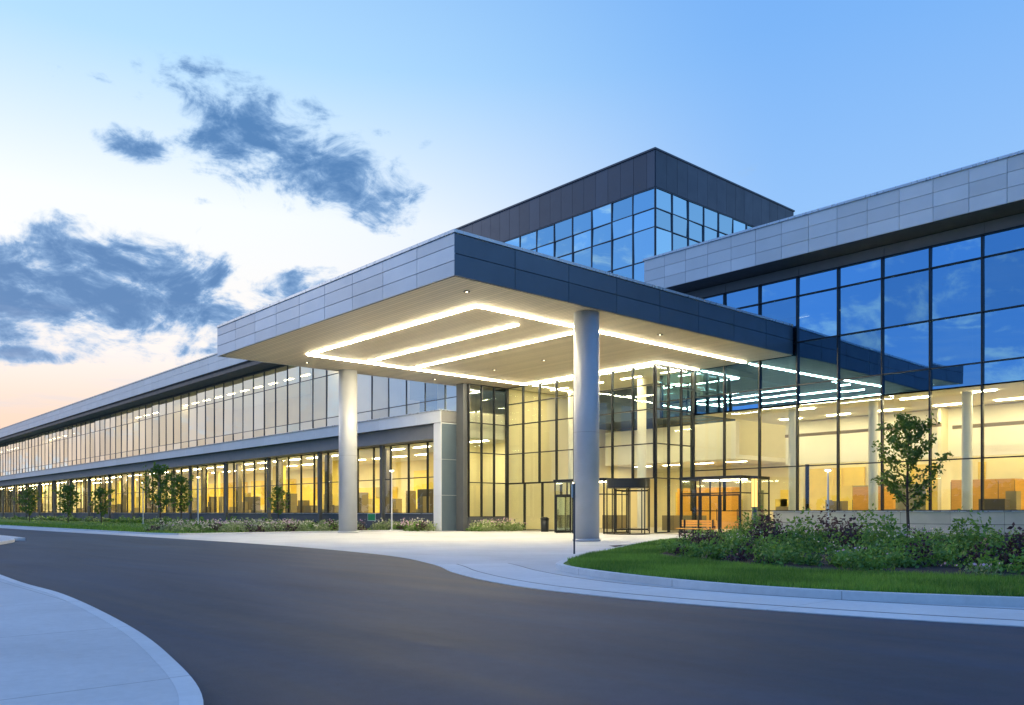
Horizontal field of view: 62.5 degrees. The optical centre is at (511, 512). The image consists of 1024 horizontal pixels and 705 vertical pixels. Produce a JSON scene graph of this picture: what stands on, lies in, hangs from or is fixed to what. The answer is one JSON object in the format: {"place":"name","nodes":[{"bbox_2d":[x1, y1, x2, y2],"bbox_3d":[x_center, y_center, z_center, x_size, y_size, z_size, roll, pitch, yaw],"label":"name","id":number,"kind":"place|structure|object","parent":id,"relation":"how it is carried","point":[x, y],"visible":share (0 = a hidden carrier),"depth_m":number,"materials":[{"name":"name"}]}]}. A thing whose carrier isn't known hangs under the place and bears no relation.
{"place":"outdoors","nodes":[
{"label":"outdoors","id":0,"kind":"place"},
{"bbox_2d":[0,535,178,704],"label":"pavement","id":1,"kind":"structure","parent":0,"point":[54,650],"depth_m":6.77,"materials":[{"name":"concrete"}]},
{"bbox_2d":[0,519,387,532],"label":"lawn","id":2,"kind":"structure","parent":0,"point":[35,521],"depth_m":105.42,"materials":[{"name":"green plant"}]},
{"bbox_2d":[13,486,46,521],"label":"young tree","id":3,"kind":"object","parent":2,"relation":"on","point":[30,492],"visible":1,"depth_m":113.26,"materials":[{"name":"green plant"}]},
{"bbox_2d":[51,483,81,521],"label":"young tree","id":4,"kind":"object","parent":2,"relation":"on","point":[67,495],"visible":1,"depth_m":106.41,"materials":[{"name":"green plant"}]},
{"bbox_2d":[89,486,114,521],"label":"young tree","id":5,"kind":"object","parent":2,"relation":"on","point":[99,492],"visible":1,"depth_m":96.06,"materials":[{"name":"green plant"}]},
{"bbox_2d":[141,482,143,523],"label":"lamp post","id":6,"kind":"object","parent":2,"relation":"on","point":[143,506],"visible":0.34,"depth_m":91.55,"materials":[{"name":"white metal"}]},
{"bbox_2d":[140,462,180,524],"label":"young tree","id":7,"kind":"object","parent":2,"relation":"on","point":[161,471],"visible":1,"depth_m":78.89,"materials":[{"name":"green plant"}]},
{"bbox_2d":[0,515,332,526],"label":"hedge","id":8,"kind":"object","parent":2,"relation":"on","point":[116,520],"visible":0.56,"depth_m":102.63,"materials":[{"name":"green plant"}]},
{"bbox_2d":[164,472,193,522],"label":"young tree","id":9,"kind":"object","parent":2,"relation":"on","point":[180,486],"visible":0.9,"depth_m":83.15,"materials":[{"name":"green plant"}]},
{"bbox_2d":[196,476,199,520],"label":"lamp post","id":10,"kind":"object","parent":2,"relation":"on","point":[198,477],"visible":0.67,"depth_m":77.42,"materials":[{"name":"white metal"}]},
{"bbox_2d":[267,486,290,520],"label":"young tree","id":11,"kind":"object","parent":2,"relation":"on","point":[279,493],"visible":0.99,"depth_m":67.53,"materials":[{"name":"green plant"}]},
{"label":"planting bed","id":12,"kind":"object","parent":2,"relation":"on","visible":0},
{"bbox_2d":[143,517,525,532],"bbox_3d":[-12.587,0.836,58.626,22.217,1.042,18.241,0,0,-42],"label":"shrub bed","id":13,"kind":"object","parent":12,"relation":"on","point":[329,525],"visible":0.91,"depth_m":57.00,"materials":[{"name":"green plant"}]},
{"bbox_2d":[368,513,375,529],"bbox_3d":[-9.890,0.640,59.489,0.700,1.200,0.078,0,0,28],"label":"traffic sign","id":14,"kind":"object","parent":12,"relation":"on","point":[371,517],"visible":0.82,"depth_m":59.45,"materials":[{"name":"green metal"}]},
{"bbox_2d":[389,470,394,529],"bbox_3d":[-8.473,-0.880,59.417,0.400,4.260,0.400,0,0,-42],"label":"lamp post","id":15,"kind":"object","parent":12,"relation":"on","point":[391,501],"visible":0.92,"depth_m":59.37,"materials":[{"name":"white metal"}]},
{"bbox_2d":[338,369,357,532],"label":"canopy column","id":16,"kind":"structure","parent":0,"point":[347,450],"depth_m":53.13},
{"bbox_2d":[0,528,1023,704],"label":"road","id":17,"kind":"structure","parent":0,"point":[227,623],"depth_m":8.70,"materials":[{"name":"grey asphalt"}]},
{"bbox_2d":[0,535,202,704],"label":"kerb","id":18,"kind":"structure","parent":17,"relation":"on","point":[185,685],"depth_m":7.24,"materials":[{"name":"grey concrete"}]},
{"bbox_2d":[0,525,432,534],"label":"kerb","id":19,"kind":"structure","parent":17,"relation":"on","point":[199,533],"depth_m":53.64,"materials":[{"name":"grey concrete"}]},
{"bbox_2d":[0,526,1023,608],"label":"forecourt pavement","id":20,"kind":"structure","parent":0,"point":[541,551],"depth_m":35.20,"materials":[{"name":"concrete"}]},
{"bbox_2d":[540,517,548,531],"bbox_3d":[2.201,0.794,56.606,0.620,0.988,0.620,0,0,-42],"label":"litter bin","id":21,"kind":"object","parent":20,"relation":"on","point":[544,524],"visible":1,"depth_m":56.38,"materials":[{"name":"black metal"}]},
{"bbox_2d":[571,483,574,553],"bbox_3d":[1.928,0.188,26.241,0.079,2.200,0.300,0,0,23],"label":"traffic sign","id":22,"kind":"object","parent":20,"relation":"on","point":[573,490],"visible":1,"depth_m":26.21,"materials":[{"name":"silver metal"}]},
{"bbox_2d":[572,310,600,540],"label":"canopy column","id":23,"kind":"structure","parent":20,"relation":"on","point":[586,402],"depth_m":37.65,"materials":[{"name":"grey metal"}]},
{"bbox_2d":[223,241,788,392],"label":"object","id":24,"kind":"object","parent":23,"relation":"on","point":[502,390],"visible":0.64,"depth_m":42.30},
{"bbox_2d":[216,229,792,391],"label":"canopy fascia","id":25,"kind":"structure","parent":24,"relation":"attached to","point":[427,262],"depth_m":37.86,"materials":[{"name":"grey metal"}]},
{"bbox_2d":[221,276,791,390],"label":"canopy soffit","id":26,"kind":"structure","parent":24,"relation":"attached to","point":[523,364],"depth_m":44.74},
{"bbox_2d":[305,290,662,379],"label":"canopy downlights","id":27,"kind":"object","parent":26,"relation":"attached to","point":[466,291],"visible":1,"depth_m":42.63,"materials":[{"name":"white"}]},
{"bbox_2d":[306,306,746,384],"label":"canopy light lines","id":28,"kind":"object","parent":26,"relation":"in","point":[454,312],"visible":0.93,"depth_m":45.75,"materials":[{"name":"white plastic"}]},
{"bbox_2d":[553,478,625,533],"bbox_3d":[4.508,-0.405,52.902,3.635,3.390,4.360,0,0,-42],"label":"vestibule frame","id":29,"kind":"object","parent":20,"relation":"on","point":[567,481],"visible":0.62,"depth_m":52.50,"materials":[{"name":"black metal"}]},
{"bbox_2d":[557,497,569,530],"bbox_3d":[4.528,-0.345,52.920,3.630,3.190,4.200,0,0,-42],"label":"vestibule glass","id":30,"kind":"object","parent":29,"relation":"in","point":[563,513],"visible":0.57,"depth_m":52.60,"materials":[{"name":"clear glass"}]},
{"bbox_2d":[606,478,649,534],"bbox_3d":[6.942,-0.356,50.383,2.600,3.288,2.600,0,0,-42],"label":"revolving door","id":31,"kind":"structure","parent":20,"relation":"on","point":[628,484],"depth_m":49.80,"materials":[{"name":"brown metal"}]},
{"bbox_2d":[676,520,716,536],"bbox_3d":[9.650,0.834,44.225,0.550,0.908,2.200,0,0,-42],"label":"park bench","id":32,"kind":"object","parent":20,"relation":"on","point":[685,523],"visible":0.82,"depth_m":44.31,"materials":[{"name":"orange wood"}]},
{"bbox_2d":[436,563,1023,626],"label":"gutter","id":33,"kind":"object","parent":20,"relation":"on","point":[524,574],"visible":1,"depth_m":12.35,"materials":[{"name":"grey concrete"}]},
{"bbox_2d":[458,563,1023,620],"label":"pavement joint","id":34,"kind":"object","parent":20,"relation":"on","point":[759,594],"visible":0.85,"depth_m":12.46,"materials":[{"name":"grey concrete"}]},
{"bbox_2d":[556,536,1023,606],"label":"kerb","id":35,"kind":"structure","parent":20,"relation":"on","point":[1008,601],"depth_m":12.85,"materials":[{"name":"grey concrete"}]},
{"bbox_2d":[0,0,1023,428],"label":"sky","id":36,"kind":"structure","parent":0,"point":[172,172],"materials":[{"name":"blue"}]},
{"bbox_2d":[705,479,746,481],"bbox_3d":[12.623,-1.905,50.020,0.240,0.050,2.900,0,0,-42],"label":"vestibule light","id":37,"kind":"object","parent":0,"point":[726,480],"visible":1,"depth_m":49.77,"materials":[{"name":"white plastic"}]},
{"bbox_2d":[563,533,1023,596],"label":"lawn island","id":38,"kind":"structure","parent":0,"point":[566,563],"depth_m":14.02,"materials":[{"name":"plant"}]},
{"bbox_2d":[592,537,688,555],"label":"lawn grass","id":39,"kind":"structure","parent":38,"relation":"on","point":[648,546],"depth_m":27.41,"materials":[{"name":"green plant"}]},
{"bbox_2d":[750,476,757,522],"bbox_3d":[11.960,-0.290,41.595,0.440,2.960,0.440,0,0,-42],"label":"lamp post","id":40,"kind":"object","parent":38,"relation":"on","point":[754,491],"visible":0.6,"depth_m":41.47,"materials":[{"name":"yellow metal"}]},
{"bbox_2d":[567,549,1023,596],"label":"lawn grass","id":41,"kind":"structure","parent":38,"relation":"on","point":[668,566],"depth_m":14.99,"materials":[{"name":"green plant"}]},
{"bbox_2d":[611,544,1023,577],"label":"planting bed","id":42,"kind":"object","parent":38,"relation":"on","point":[943,568],"visible":0.07,"depth_m":17.97,"materials":[{"name":"green plant"}]},
{"bbox_2d":[655,503,1023,574],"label":"shrub bed","id":43,"kind":"object","parent":42,"relation":"on","point":[763,542],"visible":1,"depth_m":21.53,"materials":[{"name":"green plant"}]},
{"bbox_2d":[870,412,953,534],"bbox_3d":[16.456,-1.494,35.011,2.996,5.395,3.185,0,0,-42],"label":"young tree","id":44,"kind":"object","parent":42,"relation":"on","point":[907,425],"visible":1,"depth_m":34.87,"materials":[{"name":"green plant"}]},
{"bbox_2d":[824,469,831,530],"bbox_3d":[15.068,-0.450,40.212,0.400,3.260,0.400,0,0,-42],"label":"lamp post","id":45,"kind":"object","parent":38,"relation":"on","point":[827,470],"visible":0.73,"depth_m":40.17,"materials":[{"name":"white metal"}]},
{"label":"ground","id":46,"kind":"structure","parent":0,"visible":0},
{"bbox_2d":[0,353,507,530],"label":"wing walls","id":47,"kind":"structure","parent":46,"relation":"on","point":[445,431],"depth_m":84.02,"materials":[{"name":"grey metal"}]},
{"bbox_2d":[0,441,433,512],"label":"wing lower mullions","id":48,"kind":"object","parent":47,"relation":"attached to","point":[234,487],"visible":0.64,"depth_m":85.87,"materials":[{"name":"black metal"}]},
{"bbox_2d":[0,365,455,475],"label":"wing upper glass","id":49,"kind":"object","parent":47,"relation":"attached to","point":[265,380],"visible":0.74,"depth_m":94.47,"materials":[{"name":"clear glass"}]},
{"bbox_2d":[0,365,466,475],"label":"wing upper mullions","id":50,"kind":"object","parent":47,"relation":"attached to","point":[287,385],"visible":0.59,"depth_m":93.41,"materials":[{"name":"black metal"}]},
{"bbox_2d":[23,441,479,489],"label":"wing luminaires","id":51,"kind":"object","parent":47,"relation":"in","point":[296,459],"visible":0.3,"depth_m":83.69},
{"bbox_2d":[1,377,504,515],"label":"wing interior","id":52,"kind":"object","parent":47,"relation":"in","point":[418,486],"visible":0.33,"depth_m":91.21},
{"bbox_2d":[467,383,506,516],"bbox_3d":[-1.723,-4.340,60.034,3.580,9.340,0.180,0,0,-42],"label":"window frame","id":53,"kind":"object","parent":47,"relation":"attached to","point":[481,453],"visible":1,"depth_m":59.66,"materials":[{"name":"black metal"}]},
{"bbox_2d":[420,147,808,509],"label":"tower walls","id":54,"kind":"structure","parent":46,"relation":"on","point":[651,168],"depth_m":63.07,"materials":[{"name":"metal"}]},
{"bbox_2d":[504,189,653,281],"bbox_3d":[1.982,-16.650,66.924,0.085,11.500,23.700,0,0,-42],"label":"window","id":55,"kind":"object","parent":54,"relation":"attached to","point":[643,244],"visible":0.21,"depth_m":61.29,"materials":[{"name":"blue glass"}]},
{"bbox_2d":[504,187,654,278],"bbox_3d":[1.974,-16.650,66.918,0.140,11.560,23.760,0,0,-42],"label":"window frame","id":56,"kind":"object","parent":54,"relation":"attached to","point":[611,240],"visible":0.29,"depth_m":61.28,"materials":[{"name":"black metal"}]},
{"bbox_2d":[656,188,752,254],"bbox_3d":[14.718,-16.650,62.401,13.000,11.500,0.086,0,0,-42],"label":"window","id":57,"kind":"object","parent":54,"relation":"attached to","point":[664,221],"visible":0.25,"depth_m":60.20,"materials":[{"name":"blue glass"}]},
{"bbox_2d":[655,187,753,254],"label":"tower east mullions","id":58,"kind":"object","parent":54,"relation":"attached to","point":[703,225],"visible":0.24,"depth_m":60.48,"materials":[{"name":"black metal"}]},
{"bbox_2d":[643,150,1023,536],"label":"wing walls","id":59,"kind":"structure","parent":46,"relation":"on","point":[986,196],"depth_m":43.96,"materials":[{"name":"grey metal"}]},
{"bbox_2d":[507,482,561,530],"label":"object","id":60,"kind":"object","parent":59,"relation":"attached to","point":[524,501],"visible":0.42,"depth_m":59.77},
{"bbox_2d":[507,364,654,483],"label":"lobby front mullions","id":61,"kind":"object","parent":60,"relation":"on","point":[556,450],"visible":0.77,"depth_m":57.13,"materials":[{"name":"black metal"}]},
{"bbox_2d":[483,364,804,530],"bbox_3d":[9.202,-3.980,63.781,17.400,10.440,19.000,0,0,-42],"label":"lobby interior","id":62,"kind":"object","parent":59,"relation":"in","point":[741,441],"visible":0.52,"depth_m":63.73,"materials":[{"name":"beige paint"}]},
{"bbox_2d":[558,370,745,466],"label":"lobby luminaires","id":63,"kind":"object","parent":62,"relation":"in","point":[640,376],"visible":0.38,"depth_m":57.06,"materials":[{"name":"white plastic"}]},
{"bbox_2d":[654,364,694,532],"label":"lobby side mullions","id":64,"kind":"object","parent":59,"relation":"attached to","point":[668,444],"visible":0.85,"depth_m":51.97,"materials":[{"name":"black metal"}]},
{"bbox_2d":[679,475,769,532],"bbox_3d":[12.584,-0.405,49.986,3.055,3.390,4.260,0,0,-42],"label":"vestibule frame","id":65,"kind":"object","parent":59,"relation":"in","point":[720,494],"visible":0.62,"depth_m":49.43,"materials":[{"name":"black metal"}]},
{"bbox_2d":[518,330,1023,534],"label":"wing interior","id":66,"kind":"object","parent":59,"relation":"in","point":[957,432],"visible":0.4,"depth_m":50.68,"materials":[{"name":"beige paint"}]},
{"bbox_2d":[660,224,1023,418],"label":"wing upper mullions","id":67,"kind":"object","parent":59,"relation":"attached to","point":[982,362],"visible":0.73,"depth_m":44.87,"materials":[{"name":"black metal"}]},
{"bbox_2d":[662,226,1023,417],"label":"wing upper glass","id":68,"kind":"object","parent":59,"relation":"in","point":[955,289],"visible":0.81,"depth_m":44.18,"materials":[{"name":"blue glass"}]},
{"bbox_2d":[690,380,1023,510],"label":"wing lower mullions","id":69,"kind":"object","parent":59,"relation":"attached to","point":[838,464],"visible":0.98,"depth_m":46.42,"materials":[{"name":"black metal"}]},
{"bbox_2d":[787,390,1023,419],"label":"wing luminaires","id":70,"kind":"object","parent":59,"relation":"in","point":[915,398],"visible":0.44,"depth_m":48.41,"materials":[{"name":"white plastic"}]}
]}

